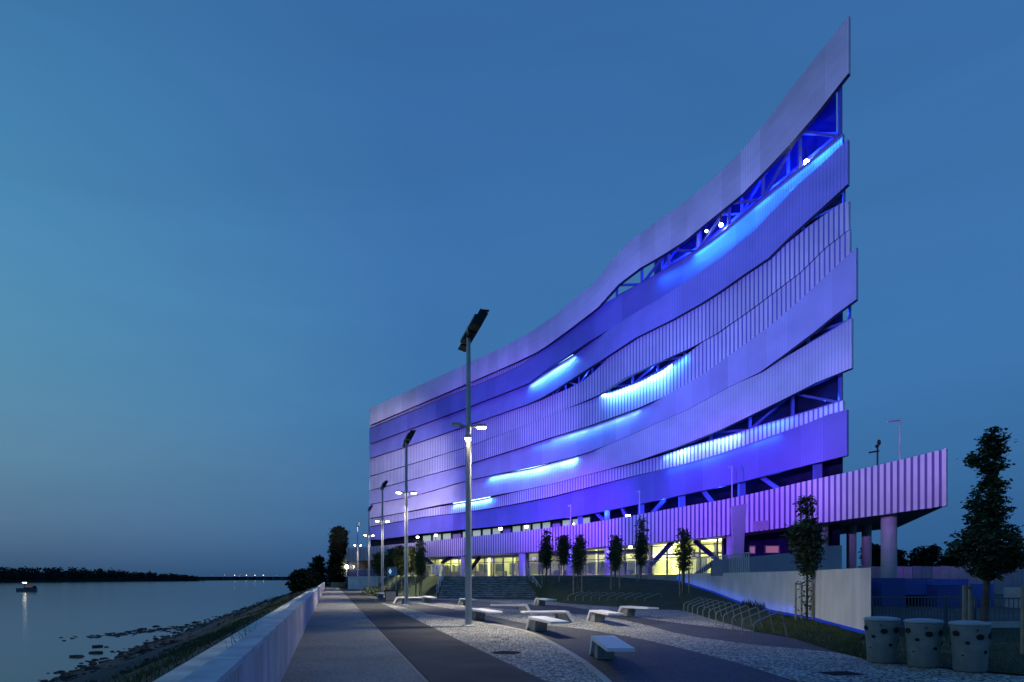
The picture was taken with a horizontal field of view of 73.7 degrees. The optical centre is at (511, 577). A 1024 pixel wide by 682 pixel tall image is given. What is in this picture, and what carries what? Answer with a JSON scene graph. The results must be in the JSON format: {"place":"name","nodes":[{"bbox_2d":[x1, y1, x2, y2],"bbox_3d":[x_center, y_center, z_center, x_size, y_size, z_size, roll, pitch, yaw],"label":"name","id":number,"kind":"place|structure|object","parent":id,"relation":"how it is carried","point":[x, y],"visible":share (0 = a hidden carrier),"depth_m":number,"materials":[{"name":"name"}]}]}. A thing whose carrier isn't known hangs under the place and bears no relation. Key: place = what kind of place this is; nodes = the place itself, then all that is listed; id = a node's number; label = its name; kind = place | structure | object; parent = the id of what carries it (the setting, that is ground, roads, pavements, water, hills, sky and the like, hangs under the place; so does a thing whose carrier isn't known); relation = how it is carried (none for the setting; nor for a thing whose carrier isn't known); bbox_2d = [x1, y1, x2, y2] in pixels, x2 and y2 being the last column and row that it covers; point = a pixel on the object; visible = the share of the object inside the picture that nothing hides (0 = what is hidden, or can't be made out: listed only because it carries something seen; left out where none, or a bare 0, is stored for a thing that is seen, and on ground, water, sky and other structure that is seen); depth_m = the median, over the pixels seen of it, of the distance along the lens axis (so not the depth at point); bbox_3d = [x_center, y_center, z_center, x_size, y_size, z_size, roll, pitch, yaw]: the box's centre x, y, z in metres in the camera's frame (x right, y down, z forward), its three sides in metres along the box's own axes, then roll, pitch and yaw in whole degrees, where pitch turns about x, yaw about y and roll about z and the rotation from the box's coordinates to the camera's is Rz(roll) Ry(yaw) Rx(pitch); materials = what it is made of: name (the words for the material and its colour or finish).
{"place":"outdoors","nodes":[
{"label":"outdoors","id":0,"kind":"place"},
{"bbox_2d":[0,580,291,681],"bbox_3d":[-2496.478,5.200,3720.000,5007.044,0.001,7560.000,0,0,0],"label":"river water","id":1,"kind":"structure","parent":0,"point":[38,623],"depth_m":100.10,"materials":[{"name":"blue liquid"}]},
{"bbox_2d":[16,582,37,590],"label":"river boat","id":2,"kind":"object","parent":1,"relation":"on","point":[30,588],"visible":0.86,"depth_m":266.57,"materials":[{"name":"grey paint"}]},
{"bbox_2d":[201,575,289,579],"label":"bridge","id":3,"kind":"structure","parent":1,"relation":"in","point":[237,578],"depth_m":1696.00,"materials":[{"name":"black metal"}]},
{"bbox_2d":[95,580,224,581],"bbox_3d":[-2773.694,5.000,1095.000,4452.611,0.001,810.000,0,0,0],"label":"bank","id":4,"kind":"structure","parent":0,"point":[200,580],"depth_m":1386.14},
{"bbox_2d":[0,566,205,582],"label":"wood","id":5,"kind":"object","parent":4,"relation":"on","point":[53,574],"visible":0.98,"depth_m":950.10,"materials":[{"name":"green plant"}]},
{"bbox_2d":[54,592,290,681],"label":"river bank","id":6,"kind":"structure","parent":0,"point":[107,670],"depth_m":28.21,"materials":[{"name":"grey stone"}]},
{"bbox_2d":[41,592,297,681],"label":"shore stones","id":7,"kind":"object","parent":6,"relation":"on","point":[143,649],"visible":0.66,"depth_m":45.38,"materials":[{"name":"grey stone"}]},
{"bbox_2d":[110,588,311,681],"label":"grass verge","id":8,"kind":"object","parent":6,"relation":"on","point":[173,655],"depth_m":17.23,"materials":[{"name":"green plant"}]},
{"bbox_2d":[86,588,310,681],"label":"verge blades","id":9,"kind":"object","parent":8,"relation":"on","point":[210,636],"visible":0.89,"depth_m":20.15,"materials":[{"name":"green plant"}]},
{"bbox_2d":[313,568,324,585],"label":"riverside tree","id":10,"kind":"object","parent":8,"relation":"on","point":[320,579],"visible":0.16,"depth_m":127.42,"materials":[{"name":"green plant"}]},
{"bbox_2d":[307,554,331,585],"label":"riverside tree","id":11,"kind":"object","parent":8,"relation":"on","point":[318,565],"visible":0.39,"depth_m":149.31,"materials":[{"name":"green plant"}]},
{"bbox_2d":[285,568,318,594],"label":"riverside tree","id":12,"kind":"object","parent":6,"relation":"on","point":[302,579],"visible":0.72,"depth_m":116.64,"materials":[{"name":"green plant"}]},
{"bbox_2d":[201,578,291,579],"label":"shore","id":13,"kind":"structure","parent":0,"point":[246,579],"depth_m":1760.00,"materials":[{"name":"grey plant"}]},
{"bbox_2d":[378,576,444,597],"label":"lawn","id":14,"kind":"structure","parent":0,"point":[429,584],"depth_m":64.64,"materials":[{"name":"green plant"}]},
{"bbox_2d":[371,551,386,584],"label":"young tree","id":15,"kind":"object","parent":14,"relation":"on","point":[376,562],"visible":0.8,"depth_m":100.08,"materials":[{"name":"green plant"}]},
{"bbox_2d":[384,547,399,586],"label":"young tree","id":16,"kind":"object","parent":14,"relation":"on","point":[388,559],"visible":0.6,"depth_m":78.85,"materials":[{"name":"green plant"}]},
{"bbox_2d":[391,545,403,589],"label":"young tree","id":17,"kind":"object","parent":14,"relation":"on","point":[398,561],"visible":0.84,"depth_m":69.69,"materials":[{"name":"green plant"}]},
{"bbox_2d":[401,545,415,587],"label":"young tree","id":18,"kind":"object","parent":14,"relation":"on","point":[411,562],"visible":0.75,"depth_m":66.14,"materials":[{"name":"green plant"}]},
{"bbox_2d":[412,537,430,594],"bbox_3d":[-8.261,-1.086,61.584,2.044,5.238,1.811,0,0,0],"label":"young tree","id":19,"kind":"object","parent":14,"relation":"on","point":[420,568],"visible":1,"depth_m":61.36,"materials":[{"name":"green plant"}]},
{"bbox_2d":[436,565,540,597],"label":"staircase","id":20,"kind":"structure","parent":0,"point":[498,587],"depth_m":59.08,"materials":[{"name":"concrete"}]},
{"bbox_2d":[375,600,602,681],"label":"pale paving by lane","id":21,"kind":"structure","parent":0,"point":[542,659],"depth_m":16.67,"materials":[{"name":"grey stone"}]},
{"bbox_2d":[450,308,488,626],"bbox_3d":[-1.530,-3.647,24.000,1.245,10.685,2.700,0,0,-15],"label":"lamp mast","id":22,"kind":"object","parent":21,"relation":"on","point":[473,328],"visible":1,"depth_m":23.91,"materials":[{"name":"grey galvanized metal"},{"name":"dark solar panel"}]},
{"bbox_2d":[492,651,520,653],"bbox_3d":[-0.129,1.690,15.494,0.660,0.007,0.660,0,0,0],"label":"manhole cover","id":23,"kind":"object","parent":21,"relation":"on","point":[506,652],"visible":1,"depth_m":15.47,"materials":[{"name":"black metal"}]},
{"bbox_2d":[436,615,611,681],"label":"kerb stone","id":24,"kind":"object","parent":21,"relation":"on","point":[600,675],"visible":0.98,"depth_m":14.90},
{"bbox_2d":[0,0,1023,577],"label":"sky","id":25,"kind":"structure","parent":0,"point":[233,233],"materials":[{"name":"blue"}]},
{"bbox_2d":[141,580,1020,681],"bbox_3d":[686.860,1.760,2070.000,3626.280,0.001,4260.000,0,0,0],"label":"ground","id":26,"kind":"structure","parent":0,"point":[942,612],"depth_m":33.88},
{"bbox_2d":[153,588,313,681],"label":"concrete apron","id":27,"kind":"object","parent":26,"relation":"on","point":[182,671],"depth_m":15.59,"materials":[{"name":"grey concrete"}]},
{"bbox_2d":[179,582,324,681],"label":"parapet wall","id":28,"kind":"structure","parent":26,"relation":"on","point":[264,652],"depth_m":8.81,"materials":[{"name":"concrete"}]},
{"bbox_2d":[324,525,349,585],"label":"poplar","id":29,"kind":"object","parent":26,"relation":"on","point":[338,546],"visible":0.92,"depth_m":148.92,"materials":[{"name":"green plant"}]},
{"bbox_2d":[331,582,345,586],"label":"wall","id":30,"kind":"structure","parent":26,"relation":"on","point":[338,584],"depth_m":136.00,"materials":[{"name":"concrete"}]},
{"bbox_2d":[281,588,423,681],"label":"footpath","id":31,"kind":"structure","parent":26,"relation":"on","point":[342,639],"depth_m":15.80,"materials":[{"name":"grey concrete"}]},
{"bbox_2d":[348,576,387,588],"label":"podium wall","id":32,"kind":"structure","parent":26,"relation":"on","point":[357,582],"depth_m":102.47,"materials":[{"name":"grey concrete"}]},
{"bbox_2d":[349,569,384,575],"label":"glass railing","id":33,"kind":"object","parent":32,"relation":"on","point":[353,572],"visible":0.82,"depth_m":102.57,"materials":[{"name":"glass"}]},
{"bbox_2d":[360,586,390,595],"bbox_3d":[-13.142,1.224,66.417,2.230,1.104,6.182,0,0,0],"label":"hedge","id":34,"kind":"object","parent":26,"relation":"on","point":[374,590],"visible":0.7,"depth_m":64.64,"materials":[{"name":"green plant"}]},
{"bbox_2d":[340,588,545,681],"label":"cycle lane","id":35,"kind":"structure","parent":26,"relation":"on","point":[431,654],"depth_m":15.80,"materials":[{"name":"grey asphalt"}]},
{"bbox_2d":[339,588,430,681],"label":"drain slot","id":36,"kind":"object","parent":35,"relation":"on","point":[395,646],"visible":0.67,"depth_m":16.57,"materials":[{"name":"black metal"}]},
{"bbox_2d":[345,595,428,681],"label":"lane edge line","id":37,"kind":"object","parent":35,"relation":"on","point":[424,679],"visible":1,"depth_m":15.55,"materials":[{"name":"paint"}]},
{"bbox_2d":[347,15,947,585],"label":"arena","id":38,"kind":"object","parent":26,"relation":"on","point":[685,375],"visible":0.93,"depth_m":82.84,"materials":[{"name":"grey"}]},
{"bbox_2d":[442,533,451,539],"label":"window","id":39,"kind":"structure","parent":38,"relation":"in","point":[444,535],"depth_m":127.76,"materials":[{"name":"grey glass"}]},
{"bbox_2d":[452,532,461,538],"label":"window","id":40,"kind":"structure","parent":38,"relation":"in","point":[454,534],"depth_m":125.40,"materials":[{"name":"purple glass"}]},
{"bbox_2d":[472,529,481,536],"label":"window","id":41,"kind":"structure","parent":38,"relation":"in","point":[474,532],"depth_m":120.77,"materials":[{"name":"grey glass"}]},
{"bbox_2d":[482,528,491,534],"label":"window","id":42,"kind":"structure","parent":38,"relation":"in","point":[484,531],"depth_m":118.67,"materials":[{"name":"grey glass"}]},
{"bbox_2d":[502,526,511,532],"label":"window","id":43,"kind":"structure","parent":38,"relation":"in","point":[508,529],"depth_m":114.68,"materials":[{"name":"purple"}]},
{"bbox_2d":[512,525,521,531],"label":"window","id":44,"kind":"structure","parent":38,"relation":"in","point":[517,528],"depth_m":112.76,"materials":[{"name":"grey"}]},
{"bbox_2d":[728,465,732,497],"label":"roof mast","id":45,"kind":"object","parent":38,"relation":"on","point":[731,480],"visible":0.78,"depth_m":74.81,"materials":[{"name":"grey metal"}]},
{"bbox_2d":[749,545,755,553],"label":"window","id":46,"kind":"structure","parent":38,"relation":"in","point":[752,548],"depth_m":77.94,"materials":[{"name":"pink glass"}]},
{"bbox_2d":[764,545,780,552],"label":"window","id":47,"kind":"structure","parent":38,"relation":"in","point":[767,548],"depth_m":76.11,"materials":[{"name":"pink glass"}]},
{"bbox_2d":[869,440,880,464],"bbox_3d":[33.885,-11.089,63.730,1.144,3.737,0.368,0,0,0],"label":"camera mast","id":48,"kind":"object","parent":38,"relation":"on","point":[878,444],"visible":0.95,"depth_m":63.66,"materials":[{"name":"black metal"}]},
{"bbox_2d":[887,419,900,459],"bbox_3d":[34.799,-12.007,62.102,1.127,4.934,0.350,0,0,0],"label":"roof mast","id":49,"kind":"object","parent":38,"relation":"on","point":[892,420],"visible":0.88,"depth_m":62.05,"materials":[{"name":"grey metal"}]},
{"bbox_2d":[353,589,1023,681],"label":"cobbled square","id":50,"kind":"structure","parent":26,"relation":"on","point":[648,661],"depth_m":16.75,"materials":[{"name":"grey stone"}]},
{"bbox_2d":[354,522,360,575],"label":"lamp mast","id":51,"kind":"object","parent":50,"relation":"on","point":[358,524],"visible":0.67,"depth_m":110.90,"materials":[{"name":"black metal"}]},
{"bbox_2d":[364,505,373,591],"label":"lamp mast","id":52,"kind":"object","parent":50,"relation":"on","point":[369,510],"visible":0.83,"depth_m":84.92,"materials":[{"name":"black metal"}]},
{"bbox_2d":[376,480,388,592],"bbox_3d":[-12.150,-3.643,64.000,1.245,10.685,2.700,0,0,-15],"label":"lamp mast","id":53,"kind":"object","parent":50,"relation":"on","point":[384,483],"visible":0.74,"depth_m":63.92,"materials":[{"name":"black metal"}]},
{"bbox_2d":[384,590,398,601],"bbox_3d":[-8.467,1.260,48.000,0.920,0.880,0.680,0,0,0],"label":"utility cabinet","id":54,"kind":"object","parent":50,"relation":"on","point":[391,595],"visible":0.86,"depth_m":47.69,"materials":[{"name":"black metal"}]},
{"bbox_2d":[387,567,396,589],"bbox_3d":[-10.542,0.371,60.064,0.867,2.658,0.152,0,0,0],"label":"blue sign","id":55,"kind":"object","parent":50,"relation":"on","point":[391,571],"visible":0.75,"depth_m":60.00,"materials":[{"name":"blue metal"}]},
{"bbox_2d":[396,430,415,604],"bbox_3d":[-6.600,-3.643,42.600,1.245,10.685,2.700,0,0,-15],"label":"lamp mast","id":56,"kind":"object","parent":50,"relation":"on","point":[408,437],"visible":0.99,"depth_m":42.52,"materials":[{"name":"grey galvanized metal"},{"name":"dark solar panel"}]},
{"bbox_2d":[393,597,423,603],"bbox_3d":[-6.860,1.466,45.138,1.995,0.450,0.550,0,0,12],"label":"bench","id":57,"kind":"object","parent":50,"relation":"on","point":[398,600],"visible":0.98,"depth_m":45.04,"materials":[{"name":"white concrete"}]},
{"bbox_2d":[472,608,502,619],"bbox_3d":[-1.106,1.466,26.924,0.550,0.450,3.325,0,0,-17],"label":"bench","id":58,"kind":"object","parent":50,"relation":"on","point":[478,613],"visible":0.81,"depth_m":27.44,"materials":[{"name":"white concrete"}]},
{"bbox_2d":[534,598,556,605],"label":"bench","id":59,"kind":"object","parent":50,"relation":"on","point":[539,601],"visible":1,"depth_m":41.95,"materials":[{"name":"white concrete"}]},
{"bbox_2d":[526,616,568,630],"bbox_3d":[1.043,1.466,21.086,0.550,0.450,3.325,0,0,-11],"label":"bench","id":60,"kind":"object","parent":50,"relation":"on","point":[536,623],"visible":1,"depth_m":21.64,"materials":[{"name":"white concrete"}]},
{"bbox_2d":[589,635,634,658],"bbox_3d":[1.945,1.466,13.623,0.495,0.450,3.046,0,0,1],"label":"bench","id":61,"kind":"object","parent":50,"relation":"on","point":[605,646],"visible":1,"depth_m":13.78,"materials":[{"name":"white concrete"}]},
{"bbox_2d":[617,606,658,615],"bbox_3d":[5.439,1.466,29.758,0.550,0.450,2.555,0,0,-22],"label":"bench","id":62,"kind":"object","parent":50,"relation":"on","point":[627,610],"visible":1,"depth_m":30.16,"materials":[{"name":"white concrete"}]},
{"bbox_2d":[723,605,752,628],"bbox_3d":[7.726,1.315,23.302,1.819,0.767,0.041,0,0,-40],"label":"bike stand","id":63,"kind":"object","parent":50,"relation":"on","point":[736,609],"visible":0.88,"depth_m":23.30,"materials":[{"name":"metal"}]},
{"bbox_2d":[732,607,762,631],"bbox_3d":[7.561,1.315,21.892,1.819,0.767,0.041,0,0,-40],"label":"bike stand","id":64,"kind":"object","parent":50,"relation":"on","point":[746,611],"visible":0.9,"depth_m":21.87,"materials":[{"name":"metal"}]},
{"bbox_2d":[742,609,773,635],"bbox_3d":[7.396,1.315,20.482,1.819,0.767,0.041,0,0,-40],"label":"bike stand","id":65,"kind":"object","parent":50,"relation":"on","point":[755,614],"visible":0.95,"depth_m":20.53,"materials":[{"name":"metal"}]},
{"bbox_2d":[753,611,787,639],"bbox_3d":[7.231,1.315,19.072,1.819,0.767,0.041,0,0,-40],"label":"bike stand","id":66,"kind":"object","parent":50,"relation":"on","point":[769,616],"visible":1,"depth_m":19.16,"materials":[{"name":"metal"}]},
{"bbox_2d":[408,600,1023,681],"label":"pale paving band","id":67,"kind":"object","parent":26,"relation":"on","point":[801,665],"visible":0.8,"depth_m":14.39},
{"bbox_2d":[422,596,436,602],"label":"bench","id":68,"kind":"object","parent":67,"relation":"on","point":[426,599],"visible":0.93,"depth_m":46.63,"materials":[{"name":"white concrete"}]},
{"bbox_2d":[490,604,531,613],"bbox_3d":[-0.023,1.466,32.376,1.995,0.450,0.550,0,0,0],"label":"bench","id":69,"kind":"object","parent":67,"relation":"on","point":[522,607],"visible":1,"depth_m":32.10,"materials":[{"name":"white concrete"}]},
{"bbox_2d":[520,610,574,622],"bbox_3d":[1.352,1.466,25.766,1.995,0.450,0.550,0,0,-17],"label":"bench","id":70,"kind":"object","parent":67,"relation":"on","point":[563,615],"visible":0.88,"depth_m":25.71,"materials":[{"name":"white concrete"}]},
{"bbox_2d":[587,610,622,621],"bbox_3d":[3.443,1.466,25.599,0.550,0.450,3.325,0,0,-7],"label":"bench","id":71,"kind":"object","parent":67,"relation":"on","point":[596,616],"visible":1,"depth_m":26.17,"materials":[{"name":"white concrete"}]},
{"bbox_2d":[819,671,864,675],"bbox_3d":[5.841,1.691,12.119,0.600,0.008,0.440,0,0,-11],"label":"manhole cover","id":72,"kind":"object","parent":67,"relation":"on","point":[837,673],"visible":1,"depth_m":12.06,"materials":[{"name":"black metal"}]},
{"bbox_2d":[863,616,900,663],"bbox_3d":[7.449,1.231,13.753,0.674,0.920,0.674,0,0,0],"label":"litter bin","id":73,"kind":"object","parent":67,"relation":"on","point":[882,636],"visible":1,"depth_m":13.52,"materials":[{"name":"concrete"}]},
{"bbox_2d":[903,618,943,667],"bbox_3d":[7.874,1.231,13.063,0.674,0.920,0.674,0,0,-7],"label":"litter bin","id":74,"kind":"object","parent":67,"relation":"on","point":[923,638],"visible":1,"depth_m":12.83,"materials":[{"name":"concrete"}]},
{"bbox_2d":[948,620,992,672],"bbox_3d":[8.336,1.231,12.426,0.674,0.920,0.674,0,0,-17],"label":"litter bin","id":75,"kind":"object","parent":67,"relation":"on","point":[970,643],"visible":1,"depth_m":12.20,"materials":[{"name":"concrete"}]},
{"bbox_2d":[857,543,880,566],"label":"background tree","id":76,"kind":"object","parent":26,"relation":"on","point":[876,555],"visible":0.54,"depth_m":138.44,"materials":[{"name":"green plant"}]},
{"bbox_2d":[897,549,912,566],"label":"background tree","id":77,"kind":"object","parent":26,"relation":"on","point":[901,560],"visible":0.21,"depth_m":138.10,"materials":[{"name":"green plant"}]},
{"bbox_2d":[906,543,947,566],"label":"background tree","id":78,"kind":"object","parent":26,"relation":"on","point":[924,556],"visible":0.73,"depth_m":138.62,"materials":[{"name":"green plant"}]},
{"bbox_2d":[871,578,993,606],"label":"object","id":79,"kind":"object","parent":26,"relation":"on","point":[912,587],"visible":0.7,"depth_m":42.00,"materials":[{"name":"blue paint"}]},
{"bbox_2d":[858,566,1023,593],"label":"hoarding","id":80,"kind":"object","parent":26,"relation":"on","point":[1014,579],"visible":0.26,"depth_m":75.00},
{"bbox_2d":[940,552,968,566],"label":"background tree","id":81,"kind":"object","parent":26,"relation":"on","point":[953,560],"visible":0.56,"depth_m":138.59,"materials":[{"name":"green plant"}]},
{"bbox_2d":[1003,587,1020,607],"bbox_3d":[31.675,1.152,39.500,4.317,1.196,3.000,0,0,0],"label":"concrete box","id":82,"kind":"object","parent":26,"relation":"on","point":[1011,592],"visible":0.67,"depth_m":40.26,"materials":[{"name":"grey concrete"}]},
{"bbox_2d":[431,598,752,630],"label":"pale paving by lawn","id":83,"kind":"structure","parent":0,"point":[676,616],"depth_m":32.65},
{"bbox_2d":[529,576,1023,673],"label":"lawn","id":84,"kind":"structure","parent":0,"point":[562,590],"depth_m":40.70,"materials":[{"name":"green plant"}]},
{"bbox_2d":[534,530,554,584],"bbox_3d":[2.809,-1.751,56.362,1.735,4.589,1.759,0,0,-11],"label":"young tree","id":85,"kind":"object","parent":84,"relation":"on","point":[546,557],"visible":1,"depth_m":56.18,"materials":[{"name":"green plant"}]},
{"bbox_2d":[555,534,571,580],"bbox_3d":[4.148,-1.655,55.241,1.546,3.768,1.589,0,0,-26],"label":"young tree","id":86,"kind":"object","parent":84,"relation":"on","point":[564,549],"visible":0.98,"depth_m":55.02,"materials":[{"name":"green plant"}]},
{"bbox_2d":[567,534,588,591],"bbox_3d":[4.830,-1.081,49.480,1.529,4.348,1.730,0,0,-41],"label":"young tree","id":87,"kind":"object","parent":84,"relation":"on","point":[578,554],"visible":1,"depth_m":49.28,"materials":[{"name":"green plant"}]},
{"bbox_2d":[602,535,625,588],"bbox_3d":[7.150,-1.116,47.727,1.732,3.927,1.498,0,0,-44],"label":"young tree","id":88,"kind":"object","parent":84,"relation":"on","point":[615,555],"visible":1,"depth_m":47.54,"materials":[{"name":"green plant"}]},
{"bbox_2d":[610,566,619,589],"bbox_3d":[7.333,0.046,47.824,0.718,1.800,0.690,0,0,28],"label":"tree stake","id":89,"kind":"object","parent":84,"relation":"on","point":[614,576],"visible":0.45,"depth_m":47.68,"materials":[{"name":"brown wood"}]},
{"bbox_2d":[630,516,650,580],"bbox_3d":[9.392,-2.133,49.757,1.754,4.777,1.605,0,0,28],"label":"young tree","id":90,"kind":"object","parent":84,"relation":"on","point":[640,551],"visible":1,"depth_m":49.57,"materials":[{"name":"green plant"}]},
{"bbox_2d":[670,527,696,593],"bbox_3d":[10.513,-1.037,41.968,1.729,4.179,1.596,0,0,0],"label":"young tree","id":91,"kind":"object","parent":84,"relation":"on","point":[683,552],"visible":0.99,"depth_m":41.83,"materials":[{"name":"green plant"}]},
{"bbox_2d":[679,567,689,595],"bbox_3d":[10.710,0.252,42.100,0.662,1.800,0.675,0,0,31],"label":"tree stake","id":92,"kind":"object","parent":84,"relation":"on","point":[682,581],"visible":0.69,"depth_m":41.69,"materials":[{"name":"brown wood"}]},
{"bbox_2d":[677,568,870,633],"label":"retaining wall","id":93,"kind":"structure","parent":84,"relation":"on","point":[842,597],"depth_m":27.69,"materials":[{"name":"grey concrete"}]},
{"bbox_2d":[681,552,750,573],"bbox_3d":[12.591,-0.840,42.767,0.341,1.079,13.534,0,0,-1],"label":"bar railing","id":94,"kind":"object","parent":93,"relation":"on","point":[720,559],"visible":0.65,"depth_m":39.96,"materials":[{"name":"metal"}]},
{"bbox_2d":[779,494,829,619],"bbox_3d":[11.424,-0.833,26.735,1.837,4.911,1.620,0,0,0],"label":"staked tree","id":95,"kind":"object","parent":84,"relation":"on","point":[807,555],"visible":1,"depth_m":26.55,"materials":[{"name":"green plant"}]},
{"bbox_2d":[795,582,813,619],"bbox_3d":[11.382,0.947,26.770,0.760,1.550,0.480,0,0,0],"label":"tree stake","id":96,"kind":"object","parent":84,"relation":"on","point":[796,584],"visible":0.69,"depth_m":26.59,"materials":[{"name":"brown wood"}]},
{"bbox_2d":[871,596,974,626],"bbox_3d":[14.046,1.155,23.322,3.493,1.090,0.104,0,0,0],"label":"bar fence","id":97,"kind":"object","parent":84,"relation":"on","point":[945,623],"visible":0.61,"depth_m":23.29,"materials":[{"name":"grey metal"}]},
{"bbox_2d":[941,426,1023,621],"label":"staked tree","id":98,"kind":"object","parent":84,"relation":"on","point":[994,555],"visible":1,"depth_m":15.24,"materials":[{"name":"green plant"}]},
{"bbox_2d":[962,585,1023,654],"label":"tree stake","id":99,"kind":"object","parent":84,"relation":"on","point":[964,601],"visible":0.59,"depth_m":15.26,"materials":[{"name":"brown wood"}]},
{"bbox_2d":[974,597,1020,620],"bbox_3d":[17.614,1.180,23.322,3.606,1.040,0.104,0,0,0],"label":"bar fence","id":100,"kind":"object","parent":84,"relation":"on","point":[975,608],"visible":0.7,"depth_m":23.29,"materials":[{"name":"grey metal"}]},
{"bbox_2d":[988,621,1019,627],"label":"plinth wall","id":101,"kind":"structure","parent":84,"relation":"on","point":[1006,624],"depth_m":23.10,"materials":[{"name":"concrete"}]},
{"label":"plaza","id":102,"kind":"structure","parent":0,"visible":0},
{"bbox_2d":[398,563,442,575],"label":"glass railing","id":103,"kind":"object","parent":102,"relation":"on","point":[434,569],"visible":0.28,"depth_m":66.26,"materials":[{"name":"glass"}]},
{"bbox_2d":[526,574,676,581],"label":"kerb wall","id":104,"kind":"structure","parent":102,"relation":"on","point":[665,577],"depth_m":52.53,"materials":[{"name":"concrete"}]},
{"bbox_2d":[529,560,672,574],"bbox_3d":[7.044,-0.800,56.482,0.873,1.080,15.393,0,0,-42],"label":"glass railing","id":105,"kind":"object","parent":104,"relation":"on","point":[663,566],"visible":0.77,"depth_m":56.15,"materials":[{"name":"glass"}]},
{"bbox_2d":[730,503,746,557],"bbox_3d":[20.581,-3.460,62.275,1.309,6.581,1.050,0,0,0],"label":"pylon","id":106,"kind":"object","parent":102,"relation":"on","point":[738,516],"visible":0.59,"depth_m":61.86,"materials":[{"name":"metal"}]},
{"bbox_2d":[711,545,841,575],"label":"ramp parapet","id":107,"kind":"structure","parent":102,"relation":"on","point":[782,562],"depth_m":40.00,"materials":[{"name":"grey concrete"}]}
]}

